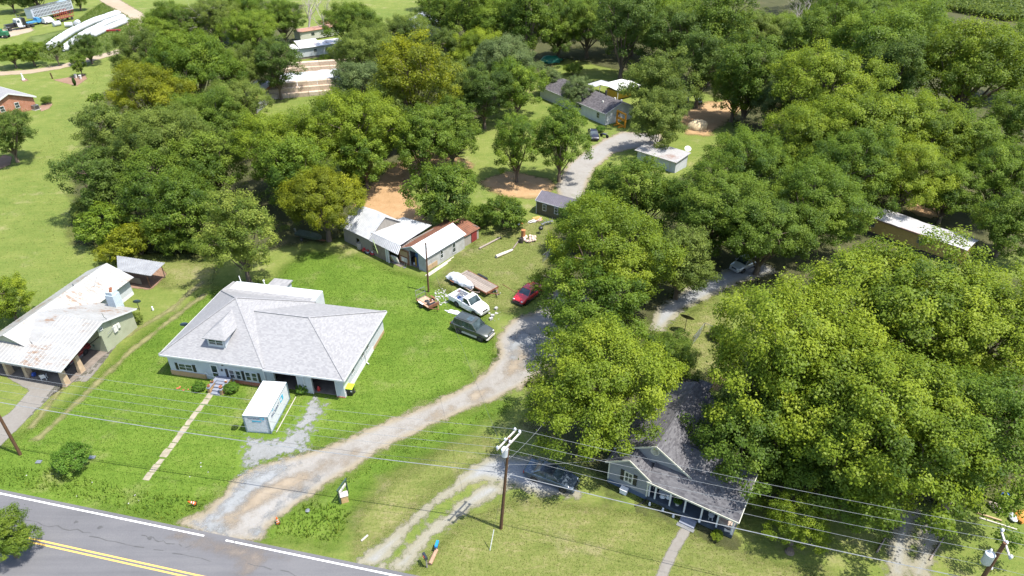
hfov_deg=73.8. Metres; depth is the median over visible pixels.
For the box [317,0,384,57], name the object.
tree
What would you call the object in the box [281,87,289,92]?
bale
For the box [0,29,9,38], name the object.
green machine
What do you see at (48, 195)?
meadow
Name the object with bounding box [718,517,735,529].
armchair
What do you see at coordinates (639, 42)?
tree
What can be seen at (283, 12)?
tree
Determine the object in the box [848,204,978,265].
yellow mobile home
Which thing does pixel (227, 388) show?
bush
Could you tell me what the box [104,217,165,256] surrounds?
bush
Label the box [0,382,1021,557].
power line
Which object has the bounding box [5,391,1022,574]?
power line
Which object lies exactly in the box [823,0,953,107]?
tree
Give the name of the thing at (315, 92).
bale
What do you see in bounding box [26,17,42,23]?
blue truck
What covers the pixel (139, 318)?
bush
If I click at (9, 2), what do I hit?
tree
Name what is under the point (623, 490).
window unit
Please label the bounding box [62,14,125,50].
silage tube
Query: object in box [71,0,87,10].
tree
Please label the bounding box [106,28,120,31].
red implement
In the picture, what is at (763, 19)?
tree
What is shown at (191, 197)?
tree
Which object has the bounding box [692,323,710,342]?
chain link fence
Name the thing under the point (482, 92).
tree
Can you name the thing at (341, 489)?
address sign
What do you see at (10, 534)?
tree
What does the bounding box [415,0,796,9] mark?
distant woods
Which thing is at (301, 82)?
bale
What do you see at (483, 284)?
flatbed trailer
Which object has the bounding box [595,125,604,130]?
bush
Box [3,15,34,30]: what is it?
semi truck
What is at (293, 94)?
bale
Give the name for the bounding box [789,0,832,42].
tree
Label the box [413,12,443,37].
white roofed barn
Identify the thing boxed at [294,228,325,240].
old boat
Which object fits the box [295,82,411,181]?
tree
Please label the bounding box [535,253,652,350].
tree
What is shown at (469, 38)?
tree
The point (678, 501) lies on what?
potted fern
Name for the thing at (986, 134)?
tree
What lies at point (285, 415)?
downspout pipe
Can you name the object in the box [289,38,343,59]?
white mobile home
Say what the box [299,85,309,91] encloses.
bale
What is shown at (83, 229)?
bush
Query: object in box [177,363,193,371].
window
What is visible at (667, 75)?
tree
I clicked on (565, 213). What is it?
tree
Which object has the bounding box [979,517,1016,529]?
timber
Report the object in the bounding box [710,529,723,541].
bush
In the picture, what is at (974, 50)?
tree
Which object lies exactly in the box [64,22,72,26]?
wrapped bale
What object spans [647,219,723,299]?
tree
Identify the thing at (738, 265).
silver car
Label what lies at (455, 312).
plastic sheet
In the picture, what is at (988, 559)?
utility pole
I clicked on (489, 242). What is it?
log
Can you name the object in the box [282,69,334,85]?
stack cover
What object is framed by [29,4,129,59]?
field grass
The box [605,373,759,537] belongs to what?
grey porch house
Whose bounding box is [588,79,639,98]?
white carport
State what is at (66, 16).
farm wagon
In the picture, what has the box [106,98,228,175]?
tree
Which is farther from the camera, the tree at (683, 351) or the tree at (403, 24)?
the tree at (403, 24)
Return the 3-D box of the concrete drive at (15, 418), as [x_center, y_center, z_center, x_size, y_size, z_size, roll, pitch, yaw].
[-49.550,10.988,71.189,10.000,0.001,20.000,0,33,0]
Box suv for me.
[450,311,494,342]
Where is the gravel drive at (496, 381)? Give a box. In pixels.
[177,131,661,540]
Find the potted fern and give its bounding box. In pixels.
[673,496,683,505]
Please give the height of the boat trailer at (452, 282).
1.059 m
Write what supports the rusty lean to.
on the yard grass at (568, 545)
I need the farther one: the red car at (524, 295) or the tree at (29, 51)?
the tree at (29, 51)
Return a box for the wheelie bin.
[345,383,355,395]
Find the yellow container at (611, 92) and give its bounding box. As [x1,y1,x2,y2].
[607,87,630,98]
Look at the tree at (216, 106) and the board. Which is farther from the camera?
the tree at (216, 106)
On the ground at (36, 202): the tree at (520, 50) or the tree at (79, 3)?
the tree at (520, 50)
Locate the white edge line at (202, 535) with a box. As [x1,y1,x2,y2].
[0,493,398,575]
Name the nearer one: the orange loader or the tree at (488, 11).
the orange loader
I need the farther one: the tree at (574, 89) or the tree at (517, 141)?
the tree at (574, 89)
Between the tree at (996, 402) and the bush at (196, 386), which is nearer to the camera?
the tree at (996, 402)
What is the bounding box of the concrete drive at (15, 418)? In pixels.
[0,347,114,445]
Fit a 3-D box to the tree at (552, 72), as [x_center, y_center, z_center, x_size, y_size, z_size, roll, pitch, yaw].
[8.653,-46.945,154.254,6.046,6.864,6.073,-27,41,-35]
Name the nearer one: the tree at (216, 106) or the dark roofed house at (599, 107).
the tree at (216, 106)
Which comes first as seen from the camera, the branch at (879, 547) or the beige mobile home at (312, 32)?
the branch at (879, 547)
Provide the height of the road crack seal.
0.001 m
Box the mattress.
[390,255,399,262]
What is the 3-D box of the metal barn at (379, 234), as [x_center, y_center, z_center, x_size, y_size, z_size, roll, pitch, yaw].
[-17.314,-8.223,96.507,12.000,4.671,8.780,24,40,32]
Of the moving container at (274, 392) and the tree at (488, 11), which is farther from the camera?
the tree at (488, 11)
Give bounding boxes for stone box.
[340,491,348,503]
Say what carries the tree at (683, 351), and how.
on the yard grass at (568, 545)
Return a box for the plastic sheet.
[445,309,459,314]
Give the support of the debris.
on the yard grass at (568, 545)
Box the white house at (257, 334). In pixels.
[158,276,386,397]
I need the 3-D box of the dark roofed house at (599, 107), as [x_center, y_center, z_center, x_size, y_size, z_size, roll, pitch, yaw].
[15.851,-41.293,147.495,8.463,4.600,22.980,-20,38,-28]
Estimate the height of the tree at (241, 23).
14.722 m
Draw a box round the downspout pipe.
[276,397,295,432]
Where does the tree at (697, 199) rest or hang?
on the ground at (36, 202)
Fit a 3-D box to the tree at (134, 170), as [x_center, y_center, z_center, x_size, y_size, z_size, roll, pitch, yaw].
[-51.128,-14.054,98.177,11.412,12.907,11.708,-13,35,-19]
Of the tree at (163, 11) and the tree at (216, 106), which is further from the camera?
the tree at (163, 11)
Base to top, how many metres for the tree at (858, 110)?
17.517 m
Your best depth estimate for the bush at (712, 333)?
78.63 m
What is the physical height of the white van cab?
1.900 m
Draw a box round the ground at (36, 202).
[0,0,1023,575]
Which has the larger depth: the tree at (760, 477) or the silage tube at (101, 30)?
the silage tube at (101, 30)
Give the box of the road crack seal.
[22,519,294,575]
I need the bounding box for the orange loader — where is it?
[613,110,626,127]
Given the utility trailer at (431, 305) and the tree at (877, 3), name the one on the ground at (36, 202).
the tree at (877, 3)
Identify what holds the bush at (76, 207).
on the yard grass at (568, 545)
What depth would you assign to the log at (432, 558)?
54.53 m
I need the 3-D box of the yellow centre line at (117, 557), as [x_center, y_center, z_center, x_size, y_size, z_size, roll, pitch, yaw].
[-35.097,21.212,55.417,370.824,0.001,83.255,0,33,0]
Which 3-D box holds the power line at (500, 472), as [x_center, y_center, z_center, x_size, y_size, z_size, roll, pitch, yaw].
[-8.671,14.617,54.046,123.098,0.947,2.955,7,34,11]
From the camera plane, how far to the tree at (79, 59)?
166.34 m
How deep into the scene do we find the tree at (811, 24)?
149.80 m
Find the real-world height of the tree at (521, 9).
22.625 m
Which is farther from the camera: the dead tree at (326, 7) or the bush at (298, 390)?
the dead tree at (326, 7)
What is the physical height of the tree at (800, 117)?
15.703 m
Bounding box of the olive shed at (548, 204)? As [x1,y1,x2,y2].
[535,190,576,219]
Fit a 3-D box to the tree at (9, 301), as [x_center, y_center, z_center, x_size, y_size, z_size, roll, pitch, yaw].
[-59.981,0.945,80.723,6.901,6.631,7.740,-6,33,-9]
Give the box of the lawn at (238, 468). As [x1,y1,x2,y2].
[0,252,510,545]
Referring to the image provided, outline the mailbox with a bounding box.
[422,552,427,567]
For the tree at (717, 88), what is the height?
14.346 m
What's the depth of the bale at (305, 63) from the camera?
169.10 m
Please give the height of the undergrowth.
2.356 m
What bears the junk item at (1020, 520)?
on the leaf litter
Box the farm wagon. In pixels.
[52,9,73,21]
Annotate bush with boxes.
[40,95,52,103]
[48,441,93,476]
[68,195,103,219]
[70,200,134,245]
[91,240,133,262]
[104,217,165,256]
[133,312,143,322]
[153,224,199,255]
[185,232,218,254]
[191,380,205,391]
[222,381,239,392]
[295,384,307,393]
[319,54,332,59]
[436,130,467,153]
[463,203,493,225]
[478,192,527,228]
[563,62,582,74]
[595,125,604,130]
[709,323,727,337]
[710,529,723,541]
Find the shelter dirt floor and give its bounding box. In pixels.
[125,267,165,289]
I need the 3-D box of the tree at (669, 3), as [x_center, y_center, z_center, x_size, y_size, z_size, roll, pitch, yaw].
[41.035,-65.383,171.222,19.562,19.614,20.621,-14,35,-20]
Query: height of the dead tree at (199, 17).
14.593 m
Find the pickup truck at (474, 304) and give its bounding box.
[448,288,489,315]
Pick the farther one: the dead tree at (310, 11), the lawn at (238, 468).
the dead tree at (310, 11)
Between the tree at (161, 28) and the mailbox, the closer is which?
the mailbox
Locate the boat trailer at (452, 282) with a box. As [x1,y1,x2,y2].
[450,280,479,292]
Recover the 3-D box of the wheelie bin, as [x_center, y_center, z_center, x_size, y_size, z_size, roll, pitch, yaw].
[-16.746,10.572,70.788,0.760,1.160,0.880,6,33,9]
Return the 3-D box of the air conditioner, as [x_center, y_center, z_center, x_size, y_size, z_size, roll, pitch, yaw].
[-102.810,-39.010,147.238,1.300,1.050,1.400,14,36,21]
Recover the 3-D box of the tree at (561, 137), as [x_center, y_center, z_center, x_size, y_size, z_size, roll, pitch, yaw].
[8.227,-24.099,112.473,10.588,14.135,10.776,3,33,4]
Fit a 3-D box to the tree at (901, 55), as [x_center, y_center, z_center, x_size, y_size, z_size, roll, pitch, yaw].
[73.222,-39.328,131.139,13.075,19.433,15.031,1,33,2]
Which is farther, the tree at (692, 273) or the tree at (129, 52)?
the tree at (129, 52)
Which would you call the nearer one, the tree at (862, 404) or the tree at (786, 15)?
the tree at (862, 404)
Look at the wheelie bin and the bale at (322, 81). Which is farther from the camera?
the bale at (322, 81)
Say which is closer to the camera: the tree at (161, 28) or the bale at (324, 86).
the bale at (324, 86)
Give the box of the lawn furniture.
[541,218,552,225]
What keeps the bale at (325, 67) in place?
on the bale
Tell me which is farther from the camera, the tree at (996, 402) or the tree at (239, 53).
the tree at (239, 53)
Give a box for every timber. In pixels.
[976,512,1001,520]
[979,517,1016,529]
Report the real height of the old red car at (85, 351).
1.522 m
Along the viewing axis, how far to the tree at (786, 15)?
167.32 m
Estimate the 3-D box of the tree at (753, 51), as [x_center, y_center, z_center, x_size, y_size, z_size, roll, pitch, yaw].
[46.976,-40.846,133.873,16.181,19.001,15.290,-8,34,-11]
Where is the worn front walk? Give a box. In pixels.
[656,528,689,575]
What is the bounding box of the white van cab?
[41,17,53,23]
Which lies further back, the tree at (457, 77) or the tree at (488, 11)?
the tree at (488, 11)
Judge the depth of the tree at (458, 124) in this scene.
115.73 m
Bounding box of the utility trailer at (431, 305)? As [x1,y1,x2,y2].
[415,287,438,309]
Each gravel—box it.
[193,331,536,535]
[357,454,581,571]
[650,263,939,575]
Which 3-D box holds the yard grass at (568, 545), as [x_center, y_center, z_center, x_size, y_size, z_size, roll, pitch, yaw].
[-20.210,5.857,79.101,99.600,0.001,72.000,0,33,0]
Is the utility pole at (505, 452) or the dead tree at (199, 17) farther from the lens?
the dead tree at (199, 17)
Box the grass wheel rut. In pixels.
[29,281,206,439]
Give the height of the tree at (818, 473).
10.979 m
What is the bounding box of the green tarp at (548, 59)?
[540,55,562,63]
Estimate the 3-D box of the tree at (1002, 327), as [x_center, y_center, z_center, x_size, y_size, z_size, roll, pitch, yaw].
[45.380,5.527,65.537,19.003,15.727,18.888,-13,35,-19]
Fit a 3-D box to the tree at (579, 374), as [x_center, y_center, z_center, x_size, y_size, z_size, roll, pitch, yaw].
[8.109,9.133,61.449,16.131,14.090,15.151,-10,34,-15]
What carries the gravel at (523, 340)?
on the gravel drive at (496, 381)
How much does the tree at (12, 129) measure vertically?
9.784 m
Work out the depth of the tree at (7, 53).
171.68 m
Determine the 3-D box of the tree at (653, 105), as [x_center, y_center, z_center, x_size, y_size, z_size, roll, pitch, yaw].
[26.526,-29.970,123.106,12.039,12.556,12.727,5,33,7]
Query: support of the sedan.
on the two track gravel at (380, 553)
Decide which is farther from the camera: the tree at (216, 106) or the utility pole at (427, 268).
the tree at (216, 106)
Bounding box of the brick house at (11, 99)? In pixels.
[0,87,35,112]
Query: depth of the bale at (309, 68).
168.91 m
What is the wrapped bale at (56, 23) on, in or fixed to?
on the field grass at (40, 38)
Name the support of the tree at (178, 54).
on the ground at (36, 202)
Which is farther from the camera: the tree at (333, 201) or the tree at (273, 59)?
the tree at (273, 59)
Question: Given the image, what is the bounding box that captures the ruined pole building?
[244,80,275,113]
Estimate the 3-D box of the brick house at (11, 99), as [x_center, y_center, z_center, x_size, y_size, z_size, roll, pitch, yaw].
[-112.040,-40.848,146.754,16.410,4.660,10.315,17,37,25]
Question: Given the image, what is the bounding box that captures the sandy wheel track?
[224,350,526,524]
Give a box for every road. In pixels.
[0,0,144,75]
[0,489,416,575]
[179,536,260,571]
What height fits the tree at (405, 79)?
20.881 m
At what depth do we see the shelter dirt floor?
89.83 m
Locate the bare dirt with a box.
[355,100,949,390]
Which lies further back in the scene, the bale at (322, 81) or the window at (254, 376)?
the bale at (322, 81)
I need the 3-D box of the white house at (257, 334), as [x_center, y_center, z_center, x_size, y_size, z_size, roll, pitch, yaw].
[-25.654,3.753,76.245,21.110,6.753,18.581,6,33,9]
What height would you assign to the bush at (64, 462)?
2.617 m
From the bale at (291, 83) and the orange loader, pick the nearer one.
the orange loader
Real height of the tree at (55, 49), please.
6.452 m
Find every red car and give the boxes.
[49,343,90,372]
[512,282,541,305]
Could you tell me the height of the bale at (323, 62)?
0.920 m
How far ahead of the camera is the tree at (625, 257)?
76.24 m
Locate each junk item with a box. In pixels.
[1008,512,1017,521]
[1015,509,1023,523]
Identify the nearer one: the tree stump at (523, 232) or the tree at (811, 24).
the tree stump at (523, 232)
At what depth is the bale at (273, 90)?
153.64 m
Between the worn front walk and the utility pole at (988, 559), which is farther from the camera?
the worn front walk
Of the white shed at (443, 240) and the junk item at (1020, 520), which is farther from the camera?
the white shed at (443, 240)
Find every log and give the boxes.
[428,548,437,564]
[479,236,500,248]
[495,249,512,257]
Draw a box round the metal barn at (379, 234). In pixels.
[340,206,432,266]
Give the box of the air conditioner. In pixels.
[31,104,40,110]
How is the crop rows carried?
on the ground at (36, 202)
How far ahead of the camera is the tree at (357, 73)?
135.54 m
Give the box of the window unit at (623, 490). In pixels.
[619,485,628,495]
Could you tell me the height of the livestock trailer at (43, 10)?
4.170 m
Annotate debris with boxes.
[435,288,497,313]
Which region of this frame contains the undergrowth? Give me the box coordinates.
[88,0,1023,469]
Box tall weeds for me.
[0,2,512,540]
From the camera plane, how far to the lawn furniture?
102.51 m
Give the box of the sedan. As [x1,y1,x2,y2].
[523,458,579,492]
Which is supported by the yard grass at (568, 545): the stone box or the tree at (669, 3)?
the stone box
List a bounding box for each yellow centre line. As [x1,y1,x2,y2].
[20,540,184,575]
[29,537,202,575]
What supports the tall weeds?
on the ground at (36, 202)
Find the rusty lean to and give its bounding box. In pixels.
[455,218,479,245]
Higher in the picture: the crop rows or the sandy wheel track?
the crop rows
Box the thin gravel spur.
[238,396,328,475]
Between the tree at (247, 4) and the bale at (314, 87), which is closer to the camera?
the bale at (314, 87)
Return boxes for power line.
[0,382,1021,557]
[0,402,956,575]
[1,363,1023,533]
[2,374,1022,544]
[3,398,502,467]
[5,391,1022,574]
[426,247,500,443]
[508,456,625,464]
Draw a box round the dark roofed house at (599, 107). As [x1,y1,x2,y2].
[539,77,633,124]
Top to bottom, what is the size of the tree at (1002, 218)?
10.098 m
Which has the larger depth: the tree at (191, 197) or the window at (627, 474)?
the tree at (191, 197)
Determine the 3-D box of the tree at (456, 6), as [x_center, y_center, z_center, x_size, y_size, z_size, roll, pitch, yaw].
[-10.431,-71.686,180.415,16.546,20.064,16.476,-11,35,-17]
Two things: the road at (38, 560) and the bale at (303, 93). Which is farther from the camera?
the bale at (303, 93)
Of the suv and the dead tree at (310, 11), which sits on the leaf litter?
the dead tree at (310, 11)
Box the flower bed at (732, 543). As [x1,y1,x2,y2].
[635,499,740,549]
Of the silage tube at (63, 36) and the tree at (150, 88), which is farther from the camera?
the silage tube at (63, 36)
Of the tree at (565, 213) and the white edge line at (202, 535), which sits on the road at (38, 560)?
the white edge line at (202, 535)
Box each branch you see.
[876,538,885,552]
[929,538,943,560]
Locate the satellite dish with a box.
[680,314,693,331]
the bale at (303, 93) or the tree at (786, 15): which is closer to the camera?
the bale at (303, 93)
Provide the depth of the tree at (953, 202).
98.40 m
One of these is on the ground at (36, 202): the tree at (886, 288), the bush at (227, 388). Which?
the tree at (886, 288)
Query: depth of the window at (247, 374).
71.62 m
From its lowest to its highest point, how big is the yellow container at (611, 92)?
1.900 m
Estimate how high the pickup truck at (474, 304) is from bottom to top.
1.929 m
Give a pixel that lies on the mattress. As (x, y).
(394, 258)
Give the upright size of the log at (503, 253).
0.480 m
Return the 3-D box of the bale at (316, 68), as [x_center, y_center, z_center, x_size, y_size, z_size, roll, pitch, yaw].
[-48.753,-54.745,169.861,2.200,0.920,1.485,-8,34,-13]
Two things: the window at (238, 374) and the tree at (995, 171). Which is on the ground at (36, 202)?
the tree at (995, 171)
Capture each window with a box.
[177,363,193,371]
[228,369,235,378]
[234,370,241,379]
[244,372,251,380]
[250,372,257,381]
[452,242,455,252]
[623,470,633,484]
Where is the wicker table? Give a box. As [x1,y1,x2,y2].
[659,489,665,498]
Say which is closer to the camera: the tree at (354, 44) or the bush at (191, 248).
the bush at (191, 248)
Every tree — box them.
[0,0,16,12]
[0,42,22,67]
[0,108,38,162]
[0,271,36,319]
[0,501,44,562]
[9,39,46,65]
[15,0,44,7]
[39,41,64,65]
[42,145,137,207]
[66,33,102,63]
[67,99,154,159]
[68,52,86,75]
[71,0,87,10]
[102,24,173,83]
[103,56,196,128]
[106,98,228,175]
[110,144,190,226]
[126,15,180,48]
[137,165,230,246]
[138,25,248,99]
[144,0,202,38]
[155,82,253,156]
[159,127,250,204]
[180,4,222,46]
[183,186,284,282]
[188,0,240,49]
[200,75,274,143]
[204,39,273,90]
[212,7,279,57]
[225,0,262,39]
[226,100,342,196]
[248,131,329,217]
[252,32,307,99]
[256,0,308,44]
[272,161,370,241]
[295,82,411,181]
[302,0,322,26]
[303,0,329,25]
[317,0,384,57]
[324,60,381,97]
[325,12,398,79]
[329,133,396,189]
[354,84,413,149]
[366,27,465,115]
[371,12,430,63]
[385,101,463,175]
[398,160,477,223]
[407,25,467,74]
[412,0,468,42]
[422,92,484,166]
[424,58,476,118]
[440,0,496,42]
[443,26,501,70]
[459,0,524,50]
[460,62,515,128]
[465,29,547,99]
[490,55,550,114]
[491,0,565,64]
[491,109,541,182]
[518,310,689,465]
[525,185,689,310]
[532,98,593,181]
[533,0,582,57]
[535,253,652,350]
[537,66,562,84]
[551,188,622,254]
[552,0,614,57]
[559,74,594,107]
[583,162,636,206]
[590,0,660,78]
[600,0,668,56]
[601,153,686,236]
[614,45,708,123]
[626,84,694,149]
[640,0,711,80]
[642,0,709,56]
[642,325,703,382]
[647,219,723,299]
[649,142,777,257]
[669,28,728,108]
[674,0,763,86]
[675,385,814,502]
[691,121,795,195]
[701,266,907,470]
[708,50,763,121]
[710,29,793,125]
[715,188,830,275]
[721,38,746,56]
[727,4,792,51]
[737,448,782,510]
[747,68,799,134]
[754,9,818,61]
[759,96,852,171]
[760,318,1015,545]
[760,484,834,555]
[763,37,903,113]
[770,151,882,253]
[773,424,902,533]
[778,4,835,78]
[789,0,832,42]
[790,0,818,47]
[796,119,904,221]
[796,223,1001,386]
[802,0,875,50]
[804,78,939,151]
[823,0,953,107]
[833,0,892,17]
[858,32,935,105]
[863,131,965,212]
[877,87,979,171]
[879,0,956,52]
[885,258,1023,395]
[889,358,1023,557]
[895,12,1023,109]
[917,162,988,223]
[935,102,1009,175]
[951,137,1023,207]
[970,187,1023,257]
[977,87,1023,149]
[985,19,1023,95]
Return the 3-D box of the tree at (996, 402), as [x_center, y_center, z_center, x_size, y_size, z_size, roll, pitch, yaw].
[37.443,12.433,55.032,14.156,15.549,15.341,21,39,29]
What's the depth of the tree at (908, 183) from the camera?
97.61 m
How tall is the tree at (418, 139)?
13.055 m
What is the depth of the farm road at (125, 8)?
209.15 m
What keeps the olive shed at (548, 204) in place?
on the leaf litter
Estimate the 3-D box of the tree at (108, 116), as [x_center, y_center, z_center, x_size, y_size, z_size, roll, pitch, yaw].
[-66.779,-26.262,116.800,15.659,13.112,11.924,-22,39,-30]
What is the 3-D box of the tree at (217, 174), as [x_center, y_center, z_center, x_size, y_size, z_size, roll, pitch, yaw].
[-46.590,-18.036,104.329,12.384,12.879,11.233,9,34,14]
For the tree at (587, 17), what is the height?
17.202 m
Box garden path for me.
[142,393,212,480]
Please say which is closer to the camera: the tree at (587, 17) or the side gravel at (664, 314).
the side gravel at (664, 314)
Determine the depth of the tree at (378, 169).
107.73 m
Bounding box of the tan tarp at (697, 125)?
[686,119,707,130]
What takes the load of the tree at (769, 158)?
on the ground at (36, 202)
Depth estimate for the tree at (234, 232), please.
83.04 m
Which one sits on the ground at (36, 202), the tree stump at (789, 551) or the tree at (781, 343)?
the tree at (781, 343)
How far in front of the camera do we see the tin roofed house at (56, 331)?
75.55 m
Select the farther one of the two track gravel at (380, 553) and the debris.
the debris
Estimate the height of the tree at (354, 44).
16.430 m
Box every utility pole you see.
[0,415,21,455]
[425,243,429,291]
[496,428,520,529]
[980,528,1012,575]
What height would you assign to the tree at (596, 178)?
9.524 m
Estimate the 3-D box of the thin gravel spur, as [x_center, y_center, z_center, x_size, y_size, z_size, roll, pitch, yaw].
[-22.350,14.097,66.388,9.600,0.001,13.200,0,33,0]
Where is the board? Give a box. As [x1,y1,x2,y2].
[425,257,453,275]
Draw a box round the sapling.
[85,92,104,104]
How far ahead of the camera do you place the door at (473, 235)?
98.07 m
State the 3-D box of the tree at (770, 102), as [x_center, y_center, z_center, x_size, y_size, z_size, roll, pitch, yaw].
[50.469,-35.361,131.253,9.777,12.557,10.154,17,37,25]
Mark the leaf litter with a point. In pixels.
(602, 58)
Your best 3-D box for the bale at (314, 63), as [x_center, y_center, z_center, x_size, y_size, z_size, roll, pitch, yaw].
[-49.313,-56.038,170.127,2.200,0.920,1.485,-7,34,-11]
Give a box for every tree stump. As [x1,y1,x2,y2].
[521,229,525,236]
[784,547,794,555]
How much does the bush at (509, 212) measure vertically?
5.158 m
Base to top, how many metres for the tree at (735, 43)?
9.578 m
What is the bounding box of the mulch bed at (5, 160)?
[0,74,86,168]
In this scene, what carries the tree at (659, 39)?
on the ground at (36, 202)
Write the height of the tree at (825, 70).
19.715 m
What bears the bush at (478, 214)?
on the yard grass at (568, 545)
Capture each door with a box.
[209,363,219,378]
[399,249,409,265]
[471,230,476,242]
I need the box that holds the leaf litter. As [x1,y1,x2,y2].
[72,0,1023,508]
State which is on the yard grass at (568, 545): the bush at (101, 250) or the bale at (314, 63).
the bush at (101, 250)
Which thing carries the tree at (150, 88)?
on the ground at (36, 202)
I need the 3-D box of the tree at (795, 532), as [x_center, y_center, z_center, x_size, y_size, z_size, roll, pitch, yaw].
[22.530,18.727,54.477,6.161,5.373,5.072,0,33,0]
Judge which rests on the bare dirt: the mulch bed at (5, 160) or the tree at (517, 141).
the tree at (517, 141)
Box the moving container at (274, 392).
[242,381,289,433]
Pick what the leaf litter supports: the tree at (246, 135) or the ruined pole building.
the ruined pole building
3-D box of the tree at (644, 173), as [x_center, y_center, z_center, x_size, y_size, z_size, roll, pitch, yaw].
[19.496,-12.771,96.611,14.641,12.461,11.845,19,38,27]
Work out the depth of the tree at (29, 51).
173.21 m
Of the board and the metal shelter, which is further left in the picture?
the metal shelter
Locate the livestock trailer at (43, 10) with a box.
[24,0,73,18]
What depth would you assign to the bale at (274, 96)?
153.34 m
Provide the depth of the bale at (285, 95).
153.81 m
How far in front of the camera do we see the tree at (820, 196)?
88.59 m
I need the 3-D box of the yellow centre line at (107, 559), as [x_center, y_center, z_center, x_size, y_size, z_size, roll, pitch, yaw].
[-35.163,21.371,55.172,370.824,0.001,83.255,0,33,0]
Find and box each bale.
[52,21,60,26]
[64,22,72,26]
[73,20,80,24]
[267,93,277,98]
[268,88,278,93]
[278,93,288,98]
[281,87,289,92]
[286,81,296,86]
[288,92,298,97]
[289,86,299,91]
[297,80,307,85]
[298,91,308,96]
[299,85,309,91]
[300,61,309,66]
[302,66,311,71]
[307,79,316,84]
[309,60,318,65]
[309,84,319,90]
[309,90,318,95]
[311,66,320,70]
[317,78,327,84]
[319,60,327,65]
[319,84,329,89]
[321,65,329,69]
[328,59,336,64]
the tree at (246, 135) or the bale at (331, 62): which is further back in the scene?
the bale at (331, 62)
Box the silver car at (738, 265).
[729,255,756,273]
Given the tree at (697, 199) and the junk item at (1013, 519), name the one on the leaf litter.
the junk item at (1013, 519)
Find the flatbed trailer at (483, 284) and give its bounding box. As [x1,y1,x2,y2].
[461,270,499,295]
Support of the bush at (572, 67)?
on the ground at (36, 202)
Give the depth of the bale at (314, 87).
155.75 m
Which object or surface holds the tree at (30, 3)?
on the ground at (36, 202)
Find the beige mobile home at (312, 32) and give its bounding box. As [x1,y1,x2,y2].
[294,24,335,39]
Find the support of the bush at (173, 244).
on the yard grass at (568, 545)
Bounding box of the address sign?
[336,478,348,504]
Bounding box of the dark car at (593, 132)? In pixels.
[588,128,599,140]
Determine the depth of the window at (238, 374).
71.82 m
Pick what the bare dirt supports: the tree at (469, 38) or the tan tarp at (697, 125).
the tan tarp at (697, 125)
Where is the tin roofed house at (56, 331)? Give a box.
[0,263,136,386]
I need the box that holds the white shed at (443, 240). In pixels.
[399,217,465,271]
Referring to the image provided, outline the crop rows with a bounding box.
[892,0,1023,20]
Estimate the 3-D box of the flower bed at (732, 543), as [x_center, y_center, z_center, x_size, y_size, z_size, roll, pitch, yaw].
[14.793,19.704,57.769,9.558,0.001,2.739,17,37,24]
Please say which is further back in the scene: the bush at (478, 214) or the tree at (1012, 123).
the tree at (1012, 123)
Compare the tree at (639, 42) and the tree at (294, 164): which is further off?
the tree at (639, 42)
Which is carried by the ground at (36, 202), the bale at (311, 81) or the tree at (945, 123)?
the tree at (945, 123)
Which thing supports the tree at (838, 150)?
on the ground at (36, 202)
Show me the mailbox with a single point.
(424, 555)
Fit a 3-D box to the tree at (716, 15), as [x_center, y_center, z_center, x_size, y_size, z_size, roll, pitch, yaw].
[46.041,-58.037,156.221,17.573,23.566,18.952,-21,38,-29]
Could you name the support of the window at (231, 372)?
in the white house at (257, 334)
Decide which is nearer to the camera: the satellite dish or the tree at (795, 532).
the tree at (795, 532)
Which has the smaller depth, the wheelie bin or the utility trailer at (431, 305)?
the wheelie bin
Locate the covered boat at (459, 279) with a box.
[445,272,473,288]
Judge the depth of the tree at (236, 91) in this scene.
125.01 m
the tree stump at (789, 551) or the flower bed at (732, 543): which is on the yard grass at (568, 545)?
the tree stump at (789, 551)
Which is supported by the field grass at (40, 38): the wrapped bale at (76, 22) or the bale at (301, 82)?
the wrapped bale at (76, 22)
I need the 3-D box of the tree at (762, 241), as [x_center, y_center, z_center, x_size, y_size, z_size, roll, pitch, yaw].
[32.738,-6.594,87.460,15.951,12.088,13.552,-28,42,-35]
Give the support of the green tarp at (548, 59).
on the leaf litter
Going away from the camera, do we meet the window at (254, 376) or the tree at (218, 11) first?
the window at (254, 376)
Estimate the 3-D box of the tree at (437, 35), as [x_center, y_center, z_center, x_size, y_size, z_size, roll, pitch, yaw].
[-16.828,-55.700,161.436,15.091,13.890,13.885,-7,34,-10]
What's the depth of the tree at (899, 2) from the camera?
170.58 m
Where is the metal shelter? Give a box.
[117,256,165,286]
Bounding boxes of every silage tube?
[46,10,120,49]
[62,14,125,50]
[91,17,128,36]
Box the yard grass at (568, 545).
[68,221,826,575]
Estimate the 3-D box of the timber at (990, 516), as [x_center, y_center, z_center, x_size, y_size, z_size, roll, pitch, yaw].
[40.530,19.427,58.051,1.883,0.171,0.180,15,36,22]
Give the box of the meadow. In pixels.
[0,61,165,311]

